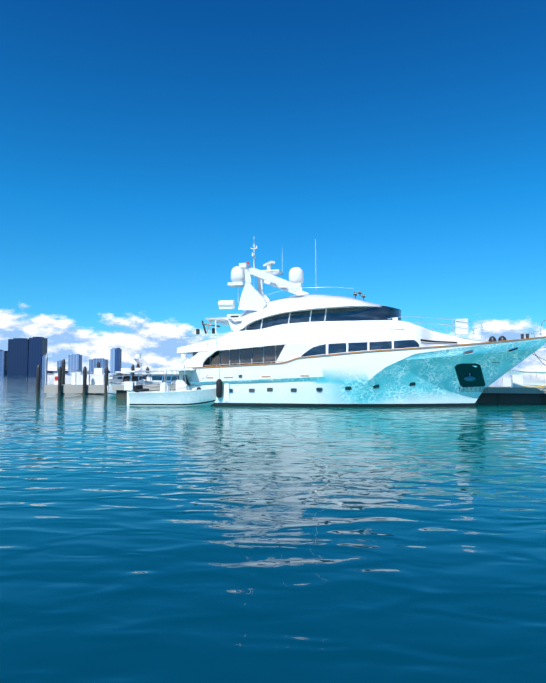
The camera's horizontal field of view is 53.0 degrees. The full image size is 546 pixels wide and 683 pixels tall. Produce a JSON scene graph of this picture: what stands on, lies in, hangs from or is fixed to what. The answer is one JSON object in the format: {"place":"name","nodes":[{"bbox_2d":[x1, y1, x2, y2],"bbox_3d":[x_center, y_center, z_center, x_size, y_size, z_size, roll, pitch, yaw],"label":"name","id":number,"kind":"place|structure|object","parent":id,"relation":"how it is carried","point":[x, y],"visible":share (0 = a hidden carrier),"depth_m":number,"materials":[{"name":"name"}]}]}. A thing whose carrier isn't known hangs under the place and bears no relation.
{"place":"outdoors","nodes":[
{"label":"outdoors","id":0,"kind":"place"},
{"bbox_2d":[0,337,121,372],"bbox_3d":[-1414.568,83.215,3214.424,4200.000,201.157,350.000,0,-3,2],"label":"skyline","id":1,"kind":"structure","parent":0,"point":[23,355],"depth_m":3037.27,"materials":[{"name":"blue"}]},
{"bbox_2d":[0,373,545,682],"bbox_3d":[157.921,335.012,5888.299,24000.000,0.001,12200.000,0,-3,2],"label":"water","id":2,"kind":"structure","parent":0,"point":[195,544],"depth_m":7.59,"materials":[{"name":"blue liquid"}]},
{"bbox_2d":[36,353,148,393],"bbox_3d":[-19.346,5.567,87.851,11.107,5.500,58.650,0,-3,2],"label":"dock","id":3,"kind":"object","parent":2,"relation":"on","point":[95,382],"visible":0.75,"depth_m":59.25,"materials":[{"name":"concrete"}]},
{"bbox_2d":[65,353,159,383],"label":"sport yacht","id":4,"kind":"object","parent":2,"relation":"on","point":[142,363],"visible":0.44,"depth_m":68.49,"materials":[{"name":"white"}]},
{"bbox_2d":[110,369,145,385],"bbox_3d":[-15.949,4.639,61.486,2.480,3.140,7.360,-1,-3,21],"label":"boat","id":5,"kind":"object","parent":2,"relation":"in","point":[126,378],"visible":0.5,"depth_m":60.57,"materials":[{"name":"paint"}]},
{"bbox_2d":[107,368,175,397],"bbox_3d":[-12.777,4.162,53.497,2.580,3.190,7.760,-3,-4,39],"label":"boat","id":6,"kind":"object","parent":2,"relation":"on","point":[111,393],"visible":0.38,"depth_m":52.67,"materials":[{"name":"paint"}]},
{"bbox_2d":[138,367,178,384],"bbox_3d":[-9.170,3.977,50.654,8.360,3.240,2.680,1,-3,-18],"label":"boat","id":7,"kind":"object","parent":2,"relation":"on","point":[164,379],"visible":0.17,"depth_m":49.98,"materials":[{"name":"paint"}]},
{"bbox_2d":[142,354,186,384],"bbox_3d":[-8.921,4.052,66.077,15.000,5.570,4.460,0,-3,-6],"label":"yacht","id":8,"kind":"object","parent":2,"relation":"on","point":[156,378],"visible":0.04,"depth_m":63.88,"materials":[{"name":"white"}]},
{"bbox_2d":[124,364,216,405],"bbox_3d":[-6.995,3.288,39.111,7.060,3.405,2.380,0,-3,5],"label":"tender","id":9,"kind":"object","parent":2,"relation":"on","point":[165,395],"visible":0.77,"depth_m":38.16,"materials":[{"name":"paint"}]},
{"bbox_2d":[112,375,545,403],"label":"dock","id":10,"kind":"object","parent":2,"relation":"on","point":[516,392],"visible":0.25,"depth_m":41.36,"materials":[{"name":"concrete"}]},
{"bbox_2d":[141,352,545,389],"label":"mooring lines","id":11,"kind":"object","parent":10,"relation":"on","point":[206,376],"visible":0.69,"depth_m":38.90,"materials":[{"name":"white fabric"}]},
{"bbox_2d":[177,239,545,406],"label":"motor yacht","id":12,"kind":"object","parent":2,"relation":"on","point":[301,348],"visible":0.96,"depth_m":37.32,"materials":[{"name":"paint"}]},
{"bbox_2d":[502,370,545,386],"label":"cruiser","id":13,"kind":"object","parent":2,"relation":"on","point":[526,382],"visible":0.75,"depth_m":51.82,"materials":[{"name":"white"}]},
{"bbox_2d":[0,0,545,372],"label":"sky","id":14,"kind":"structure","parent":0,"point":[147,147],"materials":[{"name":"blue"}]}
]}

